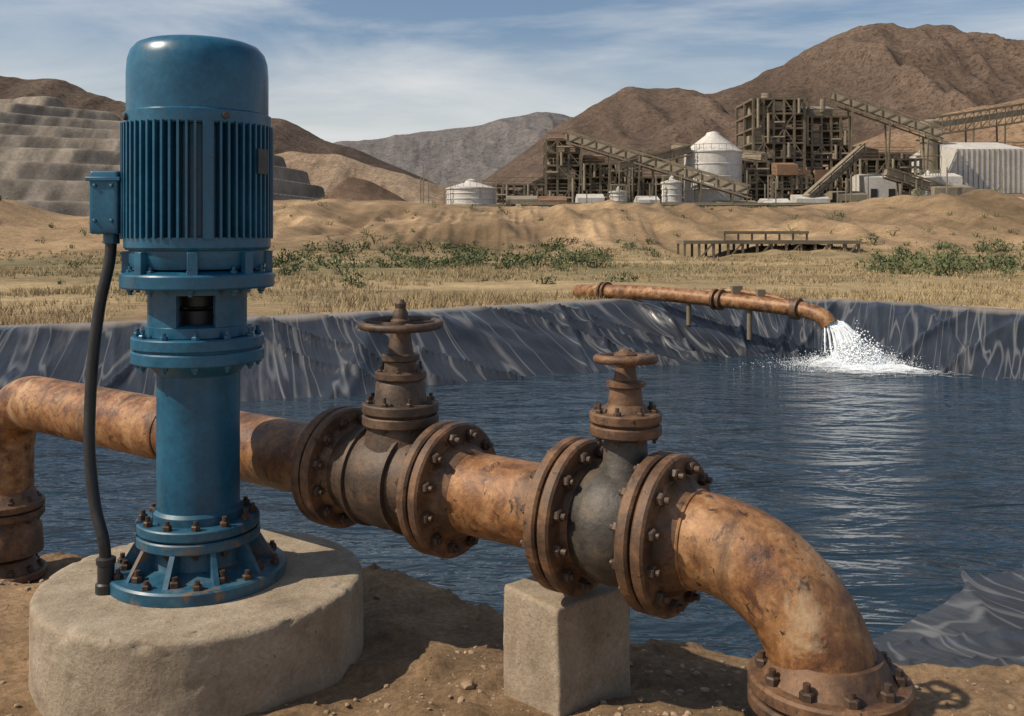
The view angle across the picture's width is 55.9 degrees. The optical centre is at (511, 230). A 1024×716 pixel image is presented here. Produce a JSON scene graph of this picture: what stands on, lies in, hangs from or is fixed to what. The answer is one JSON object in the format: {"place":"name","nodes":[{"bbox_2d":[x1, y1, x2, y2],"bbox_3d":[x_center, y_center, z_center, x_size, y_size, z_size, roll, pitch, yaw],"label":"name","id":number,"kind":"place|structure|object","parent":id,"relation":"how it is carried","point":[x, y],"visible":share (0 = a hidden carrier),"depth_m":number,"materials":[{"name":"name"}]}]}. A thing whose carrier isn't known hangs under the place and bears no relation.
{"place":"outdoors","nodes":[
{"label":"outdoors","id":0,"kind":"place"},
{"bbox_2d":[0,76,436,184],"bbox_3d":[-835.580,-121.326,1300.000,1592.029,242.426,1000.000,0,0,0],"label":"mountain","id":1,"kind":"structure","parent":0,"point":[288,136],"depth_m":1353.30,"materials":[{"name":"stone"}]},
{"bbox_2d":[321,177,406,201],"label":"hillside","id":2,"kind":"structure","parent":0,"point":[351,188],"depth_m":232.87,"materials":[{"name":"soil"}]},
{"bbox_2d":[275,151,505,203],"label":"hillside","id":3,"kind":"structure","parent":0,"point":[328,173],"depth_m":615.87,"materials":[{"name":"soil"}]},
{"bbox_2d":[334,112,572,186],"bbox_3d":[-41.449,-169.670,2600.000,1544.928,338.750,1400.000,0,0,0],"label":"mountain","id":4,"kind":"structure","parent":0,"point":[483,152],"depth_m":2521.90,"materials":[{"name":"stone"}]},
{"bbox_2d":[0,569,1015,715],"bbox_3d":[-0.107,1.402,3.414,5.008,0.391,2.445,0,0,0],"label":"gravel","id":5,"kind":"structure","parent":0,"point":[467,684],"depth_m":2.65,"materials":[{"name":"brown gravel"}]},
{"bbox_2d":[0,189,1023,715],"bbox_3d":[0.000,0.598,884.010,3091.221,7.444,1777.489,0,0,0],"label":"ground","id":6,"kind":"structure","parent":0,"point":[412,615],"depth_m":23.68,"materials":[{"name":"brown soil"}]},
{"bbox_2d":[0,96,324,216],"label":"quarry","id":7,"kind":"structure","parent":6,"relation":"on","point":[54,152],"depth_m":297.94,"materials":[{"name":"stone"}]},
{"bbox_2d":[28,529,363,715],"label":"concrete pump base","id":8,"kind":"object","parent":6,"relation":"on","point":[294,632],"visible":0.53,"depth_m":2.63,"materials":[{"name":"beige concrete"}]},
{"bbox_2d":[83,35,285,607],"bbox_3d":[-1.002,0.245,3.000,0.583,1.658,0.528,0,0,0],"label":"vertical pump","id":9,"kind":"object","parent":8,"relation":"on","point":[181,203],"visible":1,"depth_m":2.86,"materials":[{"name":"blue paint"}]},
{"bbox_2d":[408,201,432,202],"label":"industrial shed","id":10,"kind":"structure","parent":6,"relation":"on","point":[421,201],"depth_m":132.26,"materials":[{"name":"metal"}]},
{"bbox_2d":[0,376,915,715],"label":"rusty pipeline","id":11,"kind":"object","parent":6,"relation":"on","point":[682,532],"visible":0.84,"depth_m":2.41,"materials":[{"name":"metal"}]},
{"bbox_2d":[326,299,443,534],"bbox_3d":[-0.358,0.558,2.942,0.370,0.700,0.316,0,0,36],"label":"gate valve","id":12,"kind":"object","parent":11,"relation":"attached to","point":[400,409],"visible":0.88,"depth_m":2.85,"materials":[{"name":"metal"}]},
{"bbox_2d":[567,348,661,586],"bbox_3d":[0.283,0.604,2.470,0.202,0.603,0.310,0,0,36],"label":"gate valve","id":13,"kind":"object","parent":11,"relation":"attached to","point":[625,425],"visible":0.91,"depth_m":2.40,"materials":[{"name":"grey metal"}]},
{"bbox_2d":[446,179,495,206],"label":"storage tank","id":14,"kind":"object","parent":6,"relation":"on","point":[471,191],"visible":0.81,"depth_m":129.17,"materials":[{"name":"white metal"}]},
{"bbox_2d":[0,298,1023,667],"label":"pond liner","id":15,"kind":"object","parent":6,"relation":"on","point":[976,620],"visible":0.45,"depth_m":13.07,"materials":[{"name":"grey plastic"}]},
{"bbox_2d":[0,244,1023,324],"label":"dry grass","id":16,"kind":"structure","parent":6,"relation":"on","point":[943,298],"depth_m":23.55,"materials":[{"name":"plant"}]},
{"bbox_2d":[0,184,1023,287],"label":"shrubs","id":17,"kind":"object","parent":6,"relation":"on","point":[943,260],"visible":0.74,"depth_m":36.98,"materials":[{"name":"green plant"}]},
{"bbox_2d":[506,196,538,206],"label":"industrial shed","id":18,"kind":"structure","parent":6,"relation":"on","point":[511,201],"depth_m":131.00,"materials":[{"name":"metal"}]},
{"bbox_2d":[515,156,576,195],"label":"conveyor","id":19,"kind":"object","parent":6,"relation":"on","point":[542,180],"visible":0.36,"depth_m":140.36,"materials":[{"name":"metal"}]},
{"bbox_2d":[539,196,566,206],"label":"industrial shed","id":20,"kind":"structure","parent":6,"relation":"on","point":[552,199],"depth_m":128.34,"materials":[{"name":"metal"}]},
{"bbox_2d":[503,576,630,715],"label":"concrete support block","id":21,"kind":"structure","parent":6,"relation":"on","point":[565,655],"depth_m":2.54,"materials":[{"name":"beige concrete"}]},
{"bbox_2d":[491,132,683,206],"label":"ore processing plant","id":22,"kind":"object","parent":6,"relation":"on","point":[595,168],"visible":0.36,"depth_m":137.91,"materials":[{"name":"metal"}]},
{"bbox_2d":[575,194,604,202],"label":"industrial shed","id":23,"kind":"structure","parent":6,"relation":"on","point":[581,198],"depth_m":131.16,"materials":[{"name":"metal"}]},
{"bbox_2d":[609,184,627,202],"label":"storage tank","id":24,"kind":"object","parent":6,"relation":"on","point":[614,194],"visible":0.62,"depth_m":127.06,"materials":[{"name":"white metal"}]},
{"bbox_2d":[634,196,659,202],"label":"industrial shed","id":25,"kind":"structure","parent":6,"relation":"on","point":[644,199],"depth_m":127.19,"materials":[{"name":"metal"}]},
{"bbox_2d":[615,144,690,202],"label":"conveyor","id":26,"kind":"object","parent":6,"relation":"on","point":[673,153],"visible":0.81,"depth_m":131.36,"materials":[{"name":"metal"}]},
{"bbox_2d":[564,130,749,206],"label":"conveyor","id":27,"kind":"object","parent":6,"relation":"on","point":[623,153],"visible":0.88,"depth_m":130.52,"materials":[{"name":"metal"}]},
{"bbox_2d":[661,175,682,206],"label":"storage tank","id":28,"kind":"object","parent":6,"relation":"on","point":[671,188],"visible":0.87,"depth_m":126.88,"materials":[{"name":"white metal"}]},
{"bbox_2d":[521,203,829,207],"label":"pipe rack","id":29,"kind":"object","parent":6,"relation":"on","point":[710,204],"visible":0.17,"depth_m":123.39,"materials":[{"name":"metal"}]},
{"bbox_2d":[572,282,836,339],"bbox_3d":[2.836,1.265,15.683,0.480,0.810,5.092,0,0,-43],"label":"discharge pipe","id":30,"kind":"object","parent":6,"relation":"on","point":[757,300],"visible":0.97,"depth_m":15.02,"materials":[{"name":"metal"}]},
{"bbox_2d":[420,162,1002,207],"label":"equipment yard","id":31,"kind":"structure","parent":6,"relation":"on","point":[489,205],"depth_m":127.19,"materials":[{"name":"metal"}]},
{"bbox_2d":[683,131,742,207],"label":"storage tank","id":32,"kind":"object","parent":6,"relation":"on","point":[716,153],"visible":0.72,"depth_m":130.74,"materials":[{"name":"white metal"}]},
{"bbox_2d":[671,143,767,160],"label":"conveyor","id":33,"kind":"object","parent":6,"relation":"on","point":[748,157],"visible":0.25,"depth_m":136.82,"materials":[{"name":"metal"}]},
{"bbox_2d":[714,200,757,206],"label":"industrial shed","id":34,"kind":"structure","parent":6,"relation":"on","point":[734,201],"depth_m":128.50,"materials":[{"name":"metal"}]},
{"bbox_2d":[676,231,860,257],"bbox_3d":[12.133,0.970,46.000,8.267,1.900,2.000,0,0,0],"label":"loading trestle","id":35,"kind":"object","parent":6,"relation":"on","point":[829,243],"visible":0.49,"depth_m":45.05,"materials":[{"name":"wood"}]},
{"bbox_2d":[758,199,790,202],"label":"industrial shed","id":36,"kind":"structure","parent":6,"relation":"on","point":[770,200],"depth_m":127.05,"materials":[{"name":"metal"}]},
{"bbox_2d":[788,195,829,202],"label":"industrial shed","id":37,"kind":"structure","parent":6,"relation":"on","point":[817,199],"depth_m":128.00,"materials":[{"name":"metal"}]},
{"bbox_2d":[736,91,921,201],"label":"crushing plant","id":38,"kind":"object","parent":6,"relation":"on","point":[782,113],"visible":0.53,"depth_m":138.04,"materials":[{"name":"metal"}]},
{"bbox_2d":[642,142,1023,188],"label":"screening plant","id":39,"kind":"object","parent":6,"relation":"on","point":[862,165],"visible":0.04,"depth_m":149.96,"materials":[{"name":"metal"}]},
{"bbox_2d":[802,143,866,197],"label":"conveyor","id":40,"kind":"object","parent":6,"relation":"on","point":[835,172],"visible":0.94,"depth_m":131.09,"materials":[{"name":"metal"}]},
{"bbox_2d":[824,191,866,202],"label":"industrial shed","id":41,"kind":"structure","parent":6,"relation":"on","point":[857,196],"depth_m":130.00,"materials":[{"name":"metal"}]},
{"bbox_2d":[847,174,900,198],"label":"industrial shed","id":42,"kind":"structure","parent":6,"relation":"on","point":[879,186],"depth_m":132.00,"materials":[{"name":"metal"}]},
{"bbox_2d":[830,89,947,175],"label":"conveyor","id":43,"kind":"object","parent":6,"relation":"on","point":[883,114],"visible":0.89,"depth_m":134.07,"materials":[{"name":"metal"}]},
{"bbox_2d":[883,167,949,195],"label":"conveyor","id":44,"kind":"object","parent":6,"relation":"on","point":[903,178],"visible":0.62,"depth_m":128.36,"materials":[{"name":"metal"}]},
{"bbox_2d":[916,119,940,174],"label":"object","id":45,"kind":"object","parent":6,"relation":"on","point":[933,157],"visible":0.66,"depth_m":138.88,"materials":[{"name":"metal"}]},
{"bbox_2d":[915,170,941,195],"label":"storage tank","id":46,"kind":"object","parent":6,"relation":"on","point":[929,175],"visible":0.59,"depth_m":128.72,"materials":[{"name":"white metal"}]},
{"bbox_2d":[912,184,974,195],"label":"industrial shed","id":47,"kind":"structure","parent":6,"relation":"on","point":[956,189],"depth_m":127.00,"materials":[{"name":"metal"}]},
{"bbox_2d":[931,173,961,184],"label":"industrial shed","id":48,"kind":"structure","parent":6,"relation":"on","point":[954,179],"depth_m":130.00,"materials":[{"name":"metal"}]},
{"bbox_2d":[909,142,1023,194],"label":"warehouse","id":49,"kind":"structure","parent":6,"relation":"on","point":[978,165],"depth_m":134.00,"materials":[{"name":"grey metal"}]},
{"bbox_2d":[918,103,1023,143],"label":"conveyor","id":50,"kind":"object","parent":6,"relation":"on","point":[957,122],"visible":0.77,"depth_m":142.96,"materials":[{"name":"metal"}]},
{"bbox_2d":[0,0,1023,142],"label":"sky","id":51,"kind":"structure","parent":0,"point":[339,70],"materials":[{"name":"blue"}]},
{"bbox_2d":[34,355,1023,658],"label":"water","id":52,"kind":"structure","parent":0,"point":[894,501],"depth_m":7.73,"materials":[{"name":"blue liquid"}]},
{"bbox_2d":[740,320,950,379],"bbox_3d":[5.529,1.761,13.088,5.103,1.000,3.475,0,0,0],"label":"water outfall","id":53,"kind":"object","parent":52,"relation":"in","point":[851,352],"visible":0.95,"depth_m":13.56,"materials":[{"name":"white liquid"}]},
{"bbox_2d":[481,23,1023,196],"bbox_3d":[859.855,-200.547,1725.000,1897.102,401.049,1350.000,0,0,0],"label":"mountain","id":54,"kind":"structure","parent":0,"point":[924,71],"depth_m":1655.37,"materials":[{"name":"stone"}]},
{"bbox_2d":[788,98,1023,193],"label":"hillside","id":55,"kind":"structure","parent":0,"point":[1014,133],"depth_m":395.52,"materials":[{"name":"soil"}]}
]}

